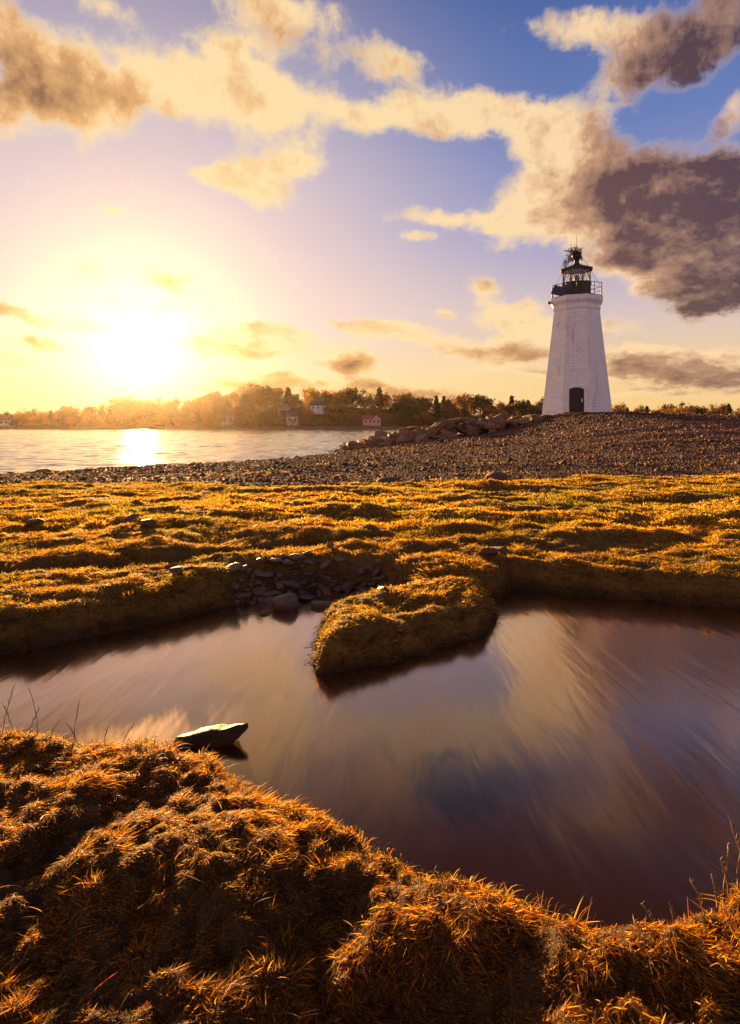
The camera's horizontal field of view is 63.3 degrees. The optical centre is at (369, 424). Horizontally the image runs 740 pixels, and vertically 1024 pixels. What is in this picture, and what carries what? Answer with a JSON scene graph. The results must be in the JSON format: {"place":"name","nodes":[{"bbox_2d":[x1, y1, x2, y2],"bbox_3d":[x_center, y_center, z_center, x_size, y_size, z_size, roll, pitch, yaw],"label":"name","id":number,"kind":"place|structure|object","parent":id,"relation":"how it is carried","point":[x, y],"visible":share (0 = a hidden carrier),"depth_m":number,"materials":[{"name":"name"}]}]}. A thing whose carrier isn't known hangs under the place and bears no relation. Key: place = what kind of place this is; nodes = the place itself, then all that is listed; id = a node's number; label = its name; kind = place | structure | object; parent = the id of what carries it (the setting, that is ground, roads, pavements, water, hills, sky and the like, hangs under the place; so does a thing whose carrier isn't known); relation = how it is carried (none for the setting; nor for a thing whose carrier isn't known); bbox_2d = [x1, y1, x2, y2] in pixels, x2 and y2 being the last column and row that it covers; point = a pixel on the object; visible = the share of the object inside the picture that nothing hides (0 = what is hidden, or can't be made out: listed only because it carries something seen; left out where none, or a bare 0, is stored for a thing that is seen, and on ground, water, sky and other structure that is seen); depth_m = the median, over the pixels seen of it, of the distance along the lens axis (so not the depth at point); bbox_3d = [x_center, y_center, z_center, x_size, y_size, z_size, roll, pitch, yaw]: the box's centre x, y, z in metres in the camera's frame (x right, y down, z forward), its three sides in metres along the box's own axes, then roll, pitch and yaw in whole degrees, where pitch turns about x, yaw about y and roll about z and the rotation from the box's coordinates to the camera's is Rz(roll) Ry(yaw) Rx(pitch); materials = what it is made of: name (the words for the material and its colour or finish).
{"place":"outdoors","nodes":[
{"label":"outdoors","id":0,"kind":"place"},
{"bbox_2d":[0,429,460,473],"bbox_3d":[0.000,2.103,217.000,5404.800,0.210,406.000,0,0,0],"label":"sea","id":1,"kind":"structure","parent":0,"point":[25,450],"depth_m":58.94,"materials":[{"name":"grey liquid"}]},
{"bbox_2d":[226,562,240,571],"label":"rock","id":2,"kind":"object","parent":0,"point":[233,567],"visible":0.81,"depth_m":5.91,"materials":[{"name":"stone"}]},
{"bbox_2d":[289,553,304,560],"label":"rock","id":3,"kind":"object","parent":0,"point":[295,557],"visible":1,"depth_m":6.29,"materials":[{"name":"stone"}]},
{"bbox_2d":[0,590,739,930],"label":"pool water","id":4,"kind":"structure","parent":0,"point":[566,752],"depth_m":3.37,"materials":[{"name":"black liquid"}]},
{"bbox_2d":[173,723,247,748],"bbox_3d":[-0.851,1.666,3.210,0.403,0.114,0.158,-3,15,-6],"label":"rock","id":5,"kind":"object","parent":4,"relation":"on","point":[220,735],"visible":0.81,"depth_m":3.17,"materials":[{"name":"stone"}]},
{"bbox_2d":[272,593,298,610],"bbox_3d":[-0.779,1.662,5.533,0.235,0.196,0.162,0,0,14],"label":"rock","id":6,"kind":"object","parent":4,"relation":"on","point":[288,602],"visible":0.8,"depth_m":5.48,"materials":[{"name":"stone"}]},
{"bbox_2d":[311,601,333,607],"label":"rock","id":7,"kind":"object","parent":4,"relation":"on","point":[319,604],"visible":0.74,"depth_m":5.56,"materials":[{"name":"stone"}]},
{"bbox_2d":[0,406,739,1023],"bbox_3d":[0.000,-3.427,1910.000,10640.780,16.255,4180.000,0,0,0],"label":"ground","id":8,"kind":"structure","parent":0,"point":[366,628],"depth_m":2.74,"materials":[{"name":"plant"}]},
{"bbox_2d":[0,415,12,425],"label":"house","id":9,"kind":"structure","parent":8,"relation":"on","point":[2,421],"depth_m":309.85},
{"bbox_2d":[56,405,78,415],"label":"broadleaf tree","id":10,"kind":"object","parent":8,"relation":"on","point":[63,408],"visible":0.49,"depth_m":343.34,"materials":[{"name":"orange plant"}]},
{"bbox_2d":[79,405,98,420],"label":"broadleaf tree","id":11,"kind":"object","parent":8,"relation":"on","point":[87,409],"visible":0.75,"depth_m":346.69,"materials":[{"name":"orange plant"}]},
{"bbox_2d":[107,414,124,425],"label":"broadleaf tree","id":12,"kind":"object","parent":8,"relation":"on","point":[116,419],"visible":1,"depth_m":305.57,"materials":[{"name":"orange plant"}]},
{"bbox_2d":[104,396,133,411],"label":"broadleaf tree","id":13,"kind":"object","parent":8,"relation":"on","point":[115,402],"visible":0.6,"depth_m":364.56,"materials":[{"name":"yellow plant"}]},
{"bbox_2d":[113,405,131,423],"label":"broadleaf tree","id":14,"kind":"object","parent":8,"relation":"on","point":[121,411],"visible":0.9,"depth_m":322.93,"materials":[{"name":"orange plant"}]},
{"bbox_2d":[124,513,142,523],"bbox_3d":[-3.269,1.306,8.288,0.208,0.108,0.330,5,5,-3],"label":"rock","id":15,"kind":"object","parent":8,"relation":"on","point":[131,517],"visible":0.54,"depth_m":8.22,"materials":[{"name":"stone"}]},
{"bbox_2d":[127,407,146,421],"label":"broadleaf tree","id":16,"kind":"object","parent":8,"relation":"on","point":[138,412],"visible":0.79,"depth_m":324.93,"materials":[{"name":"orange plant"}]},
{"bbox_2d":[129,399,158,413],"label":"broadleaf tree","id":17,"kind":"object","parent":8,"relation":"on","point":[141,404],"visible":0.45,"depth_m":337.45,"materials":[{"name":"yellow plant"}]},
{"bbox_2d":[140,519,156,527],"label":"rock","id":18,"kind":"object","parent":8,"relation":"on","point":[152,523],"visible":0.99,"depth_m":7.81,"materials":[{"name":"stone"}]},
{"bbox_2d":[142,404,162,417],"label":"broadleaf tree","id":19,"kind":"object","parent":8,"relation":"on","point":[153,412],"visible":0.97,"depth_m":326.48,"materials":[{"name":"orange plant"}]},
{"bbox_2d":[149,396,169,414],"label":"broadleaf tree","id":20,"kind":"object","parent":8,"relation":"on","point":[158,401],"visible":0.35,"depth_m":343.43,"materials":[{"name":"yellow plant"}]},
{"bbox_2d":[157,414,170,426],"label":"broadleaf tree","id":21,"kind":"object","parent":8,"relation":"on","point":[164,419],"visible":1,"depth_m":305.58,"materials":[{"name":"orange plant"}]},
{"bbox_2d":[163,400,177,412],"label":"broadleaf tree","id":22,"kind":"object","parent":8,"relation":"on","point":[172,405],"visible":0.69,"depth_m":340.97,"materials":[{"name":"orange plant"}]},
{"bbox_2d":[169,566,182,574],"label":"rock","id":23,"kind":"object","parent":8,"relation":"on","point":[175,570],"visible":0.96,"depth_m":5.68,"materials":[{"name":"stone"}]},
{"bbox_2d":[173,411,191,424],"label":"broadleaf tree","id":24,"kind":"object","parent":8,"relation":"on","point":[181,415],"visible":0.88,"depth_m":314.63,"materials":[{"name":"orange plant"}]},
{"bbox_2d":[181,401,203,418],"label":"broadleaf tree","id":25,"kind":"object","parent":8,"relation":"on","point":[191,406],"visible":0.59,"depth_m":339.75,"materials":[{"name":"orange plant"}]},
{"bbox_2d":[193,397,212,411],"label":"broadleaf tree","id":26,"kind":"object","parent":8,"relation":"on","point":[205,404],"visible":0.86,"depth_m":342.95,"materials":[{"name":"orange plant"}]},
{"bbox_2d":[201,410,214,421],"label":"broadleaf tree","id":27,"kind":"object","parent":8,"relation":"on","point":[206,415],"visible":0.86,"depth_m":320.67,"materials":[{"name":"orange plant"}]},
{"bbox_2d":[0,426,421,428],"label":"shoreline","id":28,"kind":"structure","parent":8,"relation":"on","point":[218,427],"depth_m":296.76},
{"bbox_2d":[200,391,221,405],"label":"broadleaf tree","id":29,"kind":"object","parent":8,"relation":"on","point":[210,394],"visible":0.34,"depth_m":366.29,"materials":[{"name":"orange plant"}]},
{"bbox_2d":[210,390,230,410],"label":"broadleaf tree","id":30,"kind":"object","parent":8,"relation":"on","point":[219,402],"visible":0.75,"depth_m":340.83,"materials":[{"name":"orange plant"}]},
{"bbox_2d":[221,411,234,425],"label":"house","id":31,"kind":"structure","parent":8,"relation":"on","point":[226,414],"depth_m":315.73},
{"bbox_2d":[224,391,241,404],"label":"broadleaf tree","id":32,"kind":"object","parent":8,"relation":"on","point":[232,395],"visible":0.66,"depth_m":366.16,"materials":[{"name":"orange plant"}]},
{"bbox_2d":[233,592,250,598],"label":"rock","id":33,"kind":"object","parent":8,"relation":"on","point":[240,595],"visible":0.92,"depth_m":5.71,"materials":[{"name":"stone"}]},
{"bbox_2d":[231,381,259,403],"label":"bare tree","id":34,"kind":"object","parent":8,"relation":"on","point":[247,394],"visible":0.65,"depth_m":351.51,"materials":[{"name":"orange plant"}]},
{"bbox_2d":[239,402,261,417],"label":"broadleaf tree","id":35,"kind":"object","parent":8,"relation":"on","point":[248,408],"visible":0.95,"depth_m":327.34,"materials":[{"name":"brown plant"}]},
{"bbox_2d":[251,587,266,596],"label":"rock","id":36,"kind":"object","parent":8,"relation":"on","point":[257,591],"visible":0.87,"depth_m":5.84,"materials":[{"name":"stone"}]},
{"bbox_2d":[251,569,268,577],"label":"rock","id":37,"kind":"object","parent":8,"relation":"on","point":[260,573],"visible":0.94,"depth_m":6.04,"materials":[{"name":"stone"}]},
{"bbox_2d":[250,384,277,399],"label":"broadleaf tree","id":38,"kind":"object","parent":8,"relation":"on","point":[262,388],"visible":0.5,"depth_m":364.11,"materials":[{"name":"orange plant"}]},
{"bbox_2d":[252,391,277,409],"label":"broadleaf tree","id":39,"kind":"object","parent":8,"relation":"on","point":[264,395],"visible":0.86,"depth_m":344.42,"materials":[{"name":"brown plant"}]},
{"bbox_2d":[262,590,281,596],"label":"rock","id":40,"kind":"object","parent":8,"relation":"on","point":[270,593],"visible":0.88,"depth_m":5.83,"materials":[{"name":"stone"}]},
{"bbox_2d":[265,387,284,399],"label":"broadleaf tree","id":41,"kind":"object","parent":8,"relation":"on","point":[280,390],"visible":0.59,"depth_m":362.93,"materials":[{"name":"orange plant"}]},
{"bbox_2d":[139,546,415,604],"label":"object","id":42,"kind":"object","parent":8,"relation":"on","point":[294,566],"depth_m":6.15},
{"bbox_2d":[356,585,373,593],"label":"rock","id":43,"kind":"object","parent":42,"relation":"on","point":[362,589],"visible":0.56,"depth_m":6.03,"materials":[{"name":"stone"}]},
{"bbox_2d":[269,390,289,409],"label":"broadleaf tree","id":44,"kind":"object","parent":8,"relation":"on","point":[280,402],"visible":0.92,"depth_m":341.86,"materials":[{"name":"brown plant"}]},
{"bbox_2d":[277,408,291,420],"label":"broadleaf tree","id":45,"kind":"object","parent":8,"relation":"on","point":[283,412],"visible":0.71,"depth_m":321.41,"materials":[{"name":"brown plant"}]},
{"bbox_2d":[278,580,300,589],"bbox_3d":[-0.811,1.610,6.034,0.232,0.101,0.135,12,-12,3],"label":"rock","id":46,"kind":"object","parent":8,"relation":"on","point":[292,584],"visible":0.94,"depth_m":5.99,"materials":[{"name":"stone"}]},
{"bbox_2d":[285,411,298,425],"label":"house","id":47,"kind":"structure","parent":8,"relation":"on","point":[291,415],"depth_m":315.70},
{"bbox_2d":[287,394,303,409],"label":"broadleaf tree","id":48,"kind":"object","parent":8,"relation":"on","point":[293,398],"visible":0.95,"depth_m":343.69,"materials":[{"name":"brown plant"}]},
{"bbox_2d":[303,408,313,421],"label":"broadleaf tree","id":49,"kind":"object","parent":8,"relation":"on","point":[307,413],"visible":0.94,"depth_m":320.13,"materials":[{"name":"brown plant"}]},
{"bbox_2d":[304,388,323,409],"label":"broadleaf tree","id":50,"kind":"object","parent":8,"relation":"on","point":[314,395],"visible":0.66,"depth_m":344.25,"materials":[{"name":"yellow plant"}]},
{"bbox_2d":[310,401,325,413],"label":"house","id":51,"kind":"structure","parent":8,"relation":"on","point":[316,407],"depth_m":332.59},
{"bbox_2d":[318,559,330,569],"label":"rock","id":52,"kind":"object","parent":8,"relation":"on","point":[325,563],"visible":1,"depth_m":6.28,"materials":[{"name":"stone"}]},
{"bbox_2d":[320,390,333,404],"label":"broadleaf tree","id":53,"kind":"object","parent":8,"relation":"on","point":[327,399],"visible":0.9,"depth_m":344.74,"materials":[{"name":"brown plant"}]},
{"bbox_2d":[321,405,334,418],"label":"broadleaf tree","id":54,"kind":"object","parent":8,"relation":"on","point":[328,411],"visible":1,"depth_m":320.60,"materials":[{"name":"brown plant"}]},
{"bbox_2d":[328,390,347,408],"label":"broadleaf tree","id":55,"kind":"object","parent":8,"relation":"on","point":[338,397],"visible":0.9,"depth_m":342.57,"materials":[{"name":"brown plant"}]},
{"bbox_2d":[334,402,347,415],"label":"broadleaf tree","id":56,"kind":"object","parent":8,"relation":"on","point":[342,408],"visible":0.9,"depth_m":327.32,"materials":[{"name":"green plant"}]},
{"bbox_2d":[334,387,357,404],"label":"broadleaf tree","id":57,"kind":"object","parent":8,"relation":"on","point":[347,392],"visible":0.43,"depth_m":347.53,"materials":[{"name":"brown plant"}]},
{"bbox_2d":[342,580,355,590],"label":"rock","id":58,"kind":"object","parent":8,"relation":"on","point":[348,584],"visible":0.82,"depth_m":6.13,"materials":[{"name":"stone"}]},
{"bbox_2d":[345,387,362,405],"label":"broadleaf tree","id":59,"kind":"object","parent":8,"relation":"on","point":[358,399],"visible":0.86,"depth_m":347.48,"materials":[{"name":"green plant"}]},
{"bbox_2d":[346,404,363,420],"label":"broadleaf tree","id":60,"kind":"object","parent":8,"relation":"on","point":[354,410],"visible":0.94,"depth_m":321.12,"materials":[{"name":"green plant"}]},
{"bbox_2d":[0,394,737,426],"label":"undergrowth","id":61,"kind":"object","parent":8,"relation":"on","point":[31,420],"visible":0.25,"depth_m":320.35,"materials":[{"name":"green plant"}]},
{"bbox_2d":[0,411,739,486],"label":"shingle","id":62,"kind":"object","parent":8,"relation":"on","point":[288,462],"visible":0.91,"depth_m":23.45,"materials":[{"name":"gravel"}]},
{"bbox_2d":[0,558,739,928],"bbox_3d":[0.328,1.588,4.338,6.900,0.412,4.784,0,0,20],"label":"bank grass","id":63,"kind":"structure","parent":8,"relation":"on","point":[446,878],"depth_m":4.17,"materials":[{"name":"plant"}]},
{"bbox_2d":[362,414,380,425],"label":"house","id":64,"kind":"structure","parent":8,"relation":"on","point":[371,420],"depth_m":303.43,"materials":[{"name":"pink"}]},
{"bbox_2d":[360,393,382,411],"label":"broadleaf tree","id":65,"kind":"object","parent":8,"relation":"on","point":[371,402],"visible":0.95,"depth_m":341.69,"materials":[{"name":"brown plant"}]},
{"bbox_2d":[372,387,387,408],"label":"pine tree","id":66,"kind":"object","parent":8,"relation":"on","point":[379,394],"visible":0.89,"depth_m":347.23,"materials":[{"name":"green plant"}]},
{"bbox_2d":[376,476,400,483],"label":"rock","id":67,"kind":"object","parent":8,"relation":"on","point":[390,479],"visible":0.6,"depth_m":13.76,"materials":[{"name":"stone"}]},
{"bbox_2d":[384,402,404,418],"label":"broadleaf tree","id":68,"kind":"object","parent":8,"relation":"on","point":[394,408],"visible":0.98,"depth_m":328.60,"materials":[{"name":"green plant"}]},
{"bbox_2d":[396,395,409,410],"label":"broadleaf tree","id":69,"kind":"object","parent":8,"relation":"on","point":[399,401],"visible":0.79,"depth_m":339.19,"materials":[{"name":"green plant"}]},
{"bbox_2d":[395,430,416,436],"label":"boulder","id":70,"kind":"object","parent":8,"relation":"on","point":[410,433],"visible":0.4,"depth_m":47.75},
{"bbox_2d":[402,401,418,417],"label":"broadleaf tree","id":71,"kind":"object","parent":8,"relation":"on","point":[407,411],"visible":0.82,"depth_m":328.10,"materials":[{"name":"green plant"}]},
{"bbox_2d":[400,392,421,411],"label":"broadleaf tree","id":72,"kind":"object","parent":8,"relation":"on","point":[413,400],"visible":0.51,"depth_m":340.28,"materials":[{"name":"green plant"}]},
{"bbox_2d":[414,399,428,416],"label":"broadleaf tree","id":73,"kind":"object","parent":8,"relation":"on","point":[421,408],"visible":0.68,"depth_m":326.58,"materials":[{"name":"green plant"}]},
{"bbox_2d":[416,414,431,425],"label":"broadleaf tree","id":74,"kind":"object","parent":8,"relation":"on","point":[424,419],"visible":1,"depth_m":305.31,"materials":[{"name":"green plant"}]},
{"bbox_2d":[419,396,433,412],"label":"broadleaf tree","id":75,"kind":"object","parent":8,"relation":"on","point":[426,401],"visible":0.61,"depth_m":347.07,"materials":[{"name":"green plant"}]},
{"bbox_2d":[435,421,455,433],"bbox_3d":[5.649,0.532,48.341,1.184,0.766,2.612,-7,-23,-48],"label":"boulder","id":76,"kind":"object","parent":8,"relation":"on","point":[451,425],"visible":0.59,"depth_m":47.62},
{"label":"boulder","id":77,"kind":"object","parent":76,"relation":"on","visible":0},
{"bbox_2d":[426,427,435,430],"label":"boulder","id":78,"kind":"object","parent":77,"relation":"on","point":[431,429],"visible":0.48,"depth_m":48.16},
{"bbox_2d":[431,417,463,426],"bbox_3d":[6.253,-0.122,48.658,2.850,0.601,1.140,-12,9,-17],"label":"boulder","id":79,"kind":"object","parent":78,"relation":"on","point":[458,420],"visible":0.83,"depth_m":48.32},
{"bbox_2d":[442,397,456,410],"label":"broadleaf tree","id":80,"kind":"object","parent":8,"relation":"on","point":[448,402],"visible":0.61,"depth_m":338.48,"materials":[{"name":"green plant"}]},
{"bbox_2d":[440,429,458,437],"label":"boulder","id":81,"kind":"object","parent":8,"relation":"on","point":[448,433],"visible":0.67,"depth_m":47.26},
{"bbox_2d":[441,405,460,419],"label":"broadleaf tree","id":82,"kind":"object","parent":8,"relation":"on","point":[450,412],"visible":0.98,"depth_m":322.52,"materials":[{"name":"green plant"}]},
{"bbox_2d":[453,392,471,408],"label":"broadleaf tree","id":83,"kind":"object","parent":8,"relation":"on","point":[457,398],"visible":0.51,"depth_m":363.65,"materials":[{"name":"orange plant"}]},
{"bbox_2d":[460,407,472,417],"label":"broadleaf tree","id":84,"kind":"object","parent":8,"relation":"on","point":[464,411],"visible":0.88,"depth_m":325.96,"materials":[{"name":"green plant"}]},
{"bbox_2d":[456,397,477,412],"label":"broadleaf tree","id":85,"kind":"object","parent":8,"relation":"on","point":[466,405],"visible":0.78,"depth_m":344.47,"materials":[{"name":"brown plant"}]},
{"bbox_2d":[465,425,480,432],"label":"boulder","id":86,"kind":"object","parent":8,"relation":"on","point":[469,427],"visible":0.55,"depth_m":47.60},
{"bbox_2d":[462,420,486,430],"bbox_3d":[8.628,0.183,48.616,2.594,1.052,1.564,-12,9,-17],"label":"boulder","id":87,"kind":"object","parent":86,"relation":"on","point":[473,423],"visible":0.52,"depth_m":48.00,"materials":[{"name":"stone"}]},
{"bbox_2d":[468,395,495,414],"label":"broadleaf tree","id":88,"kind":"object","parent":8,"relation":"on","point":[481,401],"visible":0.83,"depth_m":346.62,"materials":[{"name":"green plant"}]},
{"bbox_2d":[475,546,497,554],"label":"rock","id":89,"kind":"object","parent":8,"relation":"on","point":[488,551],"visible":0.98,"depth_m":6.42,"materials":[{"name":"stone"}]},
{"bbox_2d":[486,422,504,430],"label":"boulder","id":90,"kind":"object","parent":8,"relation":"on","point":[491,425],"visible":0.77,"depth_m":47.19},
{"bbox_2d":[486,419,505,428],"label":"boulder","id":91,"kind":"object","parent":8,"relation":"on","point":[501,423],"visible":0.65,"depth_m":48.18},
{"bbox_2d":[485,471,508,479],"bbox_3d":[3.099,1.284,14.619,0.532,0.261,0.741,6,9,35],"label":"rock","id":92,"kind":"object","parent":8,"relation":"on","point":[497,475],"visible":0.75,"depth_m":14.40,"materials":[{"name":"stone"}]},
{"bbox_2d":[490,546,509,554],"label":"rock","id":93,"kind":"object","parent":8,"relation":"on","point":[502,549],"visible":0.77,"depth_m":6.59,"materials":[{"name":"stone"}]},
{"bbox_2d":[501,404,517,416],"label":"broadleaf tree","id":94,"kind":"object","parent":8,"relation":"on","point":[509,409],"visible":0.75,"depth_m":341.98,"materials":[{"name":"green plant"}]},
{"bbox_2d":[510,399,529,413],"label":"broadleaf tree","id":95,"kind":"object","parent":8,"relation":"on","point":[520,405],"visible":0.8,"depth_m":343.09,"materials":[{"name":"green plant"}]},
{"bbox_2d":[526,402,542,413],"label":"broadleaf tree","id":96,"kind":"object","parent":8,"relation":"on","point":[531,407],"visible":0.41,"depth_m":338.54,"materials":[{"name":"green plant"}]},
{"bbox_2d":[529,486,550,493],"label":"rock","id":97,"kind":"object","parent":8,"relation":"on","point":[534,490],"visible":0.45,"depth_m":11.55,"materials":[{"name":"stone"}]},
{"bbox_2d":[542,234,611,414],"bbox_3d":[17.801,-8.005,51.698,5.876,17.000,6.515,0,0,19],"label":"lighthouse","id":98,"kind":"object","parent":8,"relation":"on","point":[577,381],"visible":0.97,"depth_m":50.12,"materials":[{"name":"paint"}]},
{"bbox_2d":[562,245,582,267],"bbox_3d":[17.526,-14.417,52.070,1.861,2.175,1.821,0,0,19],"label":"bird nest","id":99,"kind":"object","parent":98,"relation":"on","point":[579,250],"visible":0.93,"depth_m":51.78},
{"bbox_2d":[569,387,583,411],"bbox_3d":[17.036,-2.040,49.477,1.140,2.030,0.443,0,0,19],"label":"door","id":100,"kind":"structure","parent":98,"relation":"in","point":[576,395],"depth_m":49.37,"materials":[{"name":"brown wood"}]},
{"bbox_2d":[723,842,729,904],"bbox_3d":[1.116,1.433,1.881,0.019,0.257,0.015,0,0,0],"label":"dry stalk","id":101,"kind":"object","parent":8,"relation":"on","point":[727,859],"visible":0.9,"depth_m":1.88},
{"bbox_2d":[0,429,739,668],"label":"meadow grass","id":102,"kind":"structure","parent":0,"point":[434,523],"depth_m":7.76,"materials":[{"name":"plant"}]},
{"bbox_2d":[25,518,44,524],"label":"rock","id":103,"kind":"object","parent":102,"relation":"on","point":[36,521],"visible":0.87,"depth_m":8.12,"materials":[{"name":"stone"}]},
{"bbox_2d":[0,0,739,422],"label":"sky","id":104,"kind":"structure","parent":0,"point":[198,197],"materials":[{"name":"blue"}]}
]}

